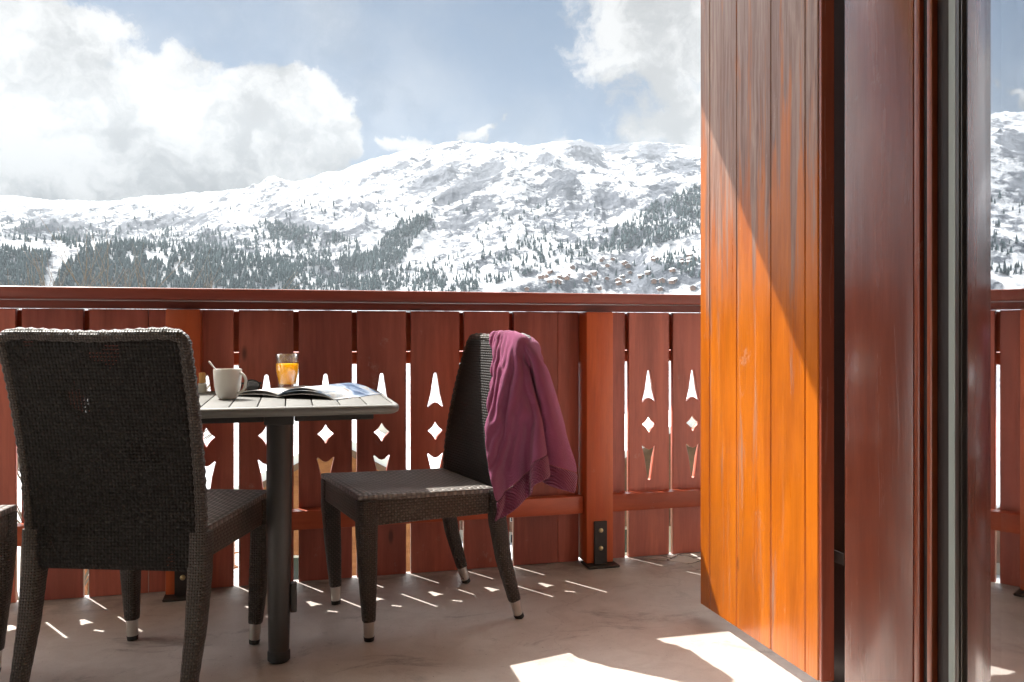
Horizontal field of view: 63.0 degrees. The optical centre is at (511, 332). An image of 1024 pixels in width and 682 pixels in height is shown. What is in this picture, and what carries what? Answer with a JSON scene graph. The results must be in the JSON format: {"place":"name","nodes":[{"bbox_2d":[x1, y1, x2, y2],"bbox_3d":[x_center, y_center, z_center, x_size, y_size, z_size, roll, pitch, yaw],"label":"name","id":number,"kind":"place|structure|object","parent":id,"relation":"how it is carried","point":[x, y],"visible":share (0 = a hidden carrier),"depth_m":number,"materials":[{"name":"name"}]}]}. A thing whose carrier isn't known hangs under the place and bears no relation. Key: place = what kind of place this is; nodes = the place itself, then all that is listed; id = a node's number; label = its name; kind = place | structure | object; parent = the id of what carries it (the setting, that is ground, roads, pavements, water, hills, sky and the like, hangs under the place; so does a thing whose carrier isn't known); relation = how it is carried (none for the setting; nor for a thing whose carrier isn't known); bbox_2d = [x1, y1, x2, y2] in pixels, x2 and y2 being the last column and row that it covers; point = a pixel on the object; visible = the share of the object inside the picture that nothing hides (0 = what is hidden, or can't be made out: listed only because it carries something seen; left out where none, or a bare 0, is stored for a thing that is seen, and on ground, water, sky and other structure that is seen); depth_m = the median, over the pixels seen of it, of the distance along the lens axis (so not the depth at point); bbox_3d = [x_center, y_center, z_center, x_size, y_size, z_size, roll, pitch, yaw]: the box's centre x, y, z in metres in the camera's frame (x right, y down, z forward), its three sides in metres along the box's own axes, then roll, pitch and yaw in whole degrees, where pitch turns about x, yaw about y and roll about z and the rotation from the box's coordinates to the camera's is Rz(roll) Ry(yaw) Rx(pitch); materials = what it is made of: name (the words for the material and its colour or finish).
{"place":"outdoors","nodes":[
{"label":"outdoors","id":0,"kind":"place"},
{"bbox_2d":[0,139,700,595],"bbox_3d":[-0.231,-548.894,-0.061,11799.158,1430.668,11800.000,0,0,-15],"label":"snow terrain","id":1,"kind":"structure","parent":0,"point":[574,181],"depth_m":2772.44,"materials":[{"name":"snow"},{"name":"white snow"}]},
{"bbox_2d":[19,506,238,594],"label":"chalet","id":2,"kind":"object","parent":1,"relation":"on","point":[86,586],"visible":0.04,"depth_m":55.05,"materials":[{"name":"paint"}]},
{"bbox_2d":[7,236,265,599],"bbox_3d":[-15.043,4.027,29.476,13.982,19.070,13.806,0,0,-29],"label":"bare tree","id":3,"kind":"object","parent":1,"relation":"on","point":[18,465],"visible":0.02,"depth_m":31.02,"materials":[{"name":"grey plant"}]},
{"bbox_2d":[8,213,300,522],"bbox_3d":[-15.701,4.988,34.400,13.603,18.403,15.654,0,0,34],"label":"bare tree","id":4,"kind":"object","parent":1,"relation":"on","point":[143,283],"visible":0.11,"depth_m":34.25,"materials":[{"name":"grey plant"}]},
{"bbox_2d":[234,420,441,579],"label":"snowy ground","id":5,"kind":"structure","parent":1,"relation":"on","point":[381,431],"depth_m":29.79,"materials":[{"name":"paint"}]},
{"bbox_2d":[294,555,298,579],"bbox_3d":[-7.412,8.520,29.629,1.000,1.250,0.073,0,0,-4],"label":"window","id":6,"kind":"structure","parent":5,"relation":"in","point":[296,557],"depth_m":29.57,"materials":[{"name":"glass"}]},
{"bbox_2d":[0,183,700,291],"bbox_3d":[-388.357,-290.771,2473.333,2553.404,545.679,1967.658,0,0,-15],"label":"forest","id":7,"kind":"object","parent":1,"relation":"on","point":[284,270],"visible":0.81,"depth_m":2037.92,"materials":[{"name":"green plant"}]},
{"bbox_2d":[459,486,511,541],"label":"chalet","id":8,"kind":"object","parent":1,"relation":"on","point":[461,529],"visible":0.06,"depth_m":89.83,"materials":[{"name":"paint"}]},
{"bbox_2d":[537,274,544,278],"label":"village house","id":9,"kind":"structure","parent":1,"relation":"on","point":[540,276],"depth_m":2012.56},
{"bbox_2d":[554,278,562,283],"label":"village house","id":10,"kind":"structure","parent":1,"relation":"on","point":[559,281],"depth_m":2009.61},
{"bbox_2d":[589,270,597,275],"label":"village house","id":11,"kind":"structure","parent":1,"relation":"on","point":[593,272],"depth_m":2154.38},
{"bbox_2d":[651,278,656,283],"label":"village house","id":12,"kind":"structure","parent":1,"relation":"on","point":[653,280],"depth_m":2092.98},
{"bbox_2d":[625,398,696,555],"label":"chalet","id":13,"kind":"object","parent":1,"relation":"on","point":[648,423],"visible":0.02,"depth_m":40.10,"materials":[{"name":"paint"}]},
{"bbox_2d":[625,528,626,553],"bbox_3d":[5.530,9.971,40.023,1.000,1.250,0.073,0,0,-1],"label":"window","id":14,"kind":"structure","parent":13,"relation":"in","point":[625,528],"depth_m":39.98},
{"bbox_2d":[658,277,664,282],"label":"village house","id":15,"kind":"structure","parent":1,"relation":"on","point":[662,279],"depth_m":2080.56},
{"bbox_2d":[689,285,696,289],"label":"village house","id":16,"kind":"structure","parent":1,"relation":"on","point":[692,287],"depth_m":2032.34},
{"bbox_2d":[0,0,700,200],"label":"sky","id":17,"kind":"structure","parent":0,"point":[101,100],"materials":[{"name":"white"}]},
{"bbox_2d":[0,552,831,681],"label":"floor","id":18,"kind":"structure","parent":0,"point":[637,619],"depth_m":2.54,"materials":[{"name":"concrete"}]},
{"bbox_2d":[0,504,16,670],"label":"wicker chair","id":19,"kind":"object","parent":18,"relation":"on","point":[8,532],"visible":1,"depth_m":2.26,"materials":[{"name":"wicker"}]},
{"bbox_2d":[0,327,266,681],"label":"wicker chair","id":20,"kind":"object","parent":18,"relation":"on","point":[100,490],"visible":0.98,"depth_m":2.03,"materials":[{"name":"wicker"}]},
{"bbox_2d":[199,389,398,663],"bbox_3d":[-0.737,0.559,2.586,0.700,0.719,0.700,0,0,-15],"label":"bistro table","id":21,"kind":"object","parent":18,"relation":"on","point":[278,416],"visible":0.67,"depth_m":2.31,"materials":[{"name":"grey metal"}]},
{"bbox_2d":[198,372,206,392],"bbox_3d":[-1.029,0.166,2.779,0.030,0.067,0.030,0,0,-15],"label":"salt shaker","id":22,"kind":"object","parent":21,"relation":"on","point":[202,384],"visible":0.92,"depth_m":2.77,"materials":[{"name":"clear glass"}]},
{"bbox_2d":[213,368,247,398],"bbox_3d":[-0.845,0.154,2.512,0.100,0.090,0.083,0,0,-15],"label":"coffee mug","id":23,"kind":"object","parent":21,"relation":"on","point":[227,383],"visible":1,"depth_m":2.48,"materials":[{"name":"white ceramic"}]},
{"bbox_2d":[240,379,261,390],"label":"sunglasses","id":24,"kind":"object","parent":21,"relation":"on","point":[252,384],"visible":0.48,"depth_m":2.79,"materials":[{"name":"black plastic"}]},
{"bbox_2d":[275,363,298,386],"bbox_3d":[-0.736,0.124,2.738,0.077,0.107,0.077,0,0,-15],"label":"juice glass","id":25,"kind":"object","parent":21,"relation":"on","point":[287,373],"visible":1,"depth_m":2.71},
{"bbox_2d":[239,383,385,401],"bbox_3d":[-0.649,0.193,2.660,0.436,0.053,0.280,0,0,20],"label":"open magazine","id":26,"kind":"object","parent":21,"relation":"on","point":[339,391],"visible":0.9,"depth_m":2.59,"materials":[{"name":"white paper"}]},
{"bbox_2d":[0,286,700,602],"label":"balcony railing","id":27,"kind":"object","parent":18,"relation":"on","point":[590,344],"visible":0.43,"depth_m":3.19,"materials":[{"name":"brown wood"}]},
{"bbox_2d":[321,333,530,641],"bbox_3d":[-0.289,0.463,2.777,0.587,0.925,0.481,0,0,-27],"label":"wicker chair","id":28,"kind":"object","parent":18,"relation":"on","point":[458,484],"visible":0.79,"depth_m":2.72,"materials":[{"name":"wicker"}]},
{"bbox_2d":[485,330,576,520],"bbox_3d":[0.013,0.294,2.734,0.278,0.603,0.371,0,0,-42],"label":"blanket","id":29,"kind":"object","parent":28,"relation":"on","point":[525,430],"visible":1,"depth_m":2.64,"materials":[{"name":"purple fabric"}]},
{"bbox_2d":[644,553,700,570],"bbox_3d":[1.032,0.905,3.318,0.910,0.028,0.448,0,0,-15],"label":"floor patch","id":30,"kind":"object","parent":18,"relation":"on","point":[693,560],"visible":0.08,"depth_m":3.38,"materials":[{"name":"grey concrete"}]},
{"bbox_2d":[832,0,844,681],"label":"side wall","id":31,"kind":"structure","parent":18,"relation":"on","point":[839,333],"depth_m":2.16,"materials":[{"name":"brown wood"}]},
{"bbox_2d":[701,0,844,681],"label":"shutter","id":32,"kind":"object","parent":31,"relation":"attached to","point":[770,555],"visible":1,"depth_m":2.33,"materials":[{"name":"brown wood"}]},
{"bbox_3d":[-0.538,-0.404,0.864,7.800,3.048,0.221,0,0,-15],"label":"facade wall","id":33,"kind":"object","parent":18,"relation":"on","visible":0},
{"bbox_2d":[845,0,948,681],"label":"door frame","id":34,"kind":"object","parent":33,"relation":"attached to","point":[896,340],"visible":0.55,"depth_m":1.14,"materials":[{"name":"red brown lacquer"}]},
{"bbox_2d":[949,0,1023,681],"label":"glazed door","id":35,"kind":"structure","parent":34,"relation":"attached to","point":[986,340],"depth_m":0.89,"materials":[{"name":"clear glass"}]}
]}

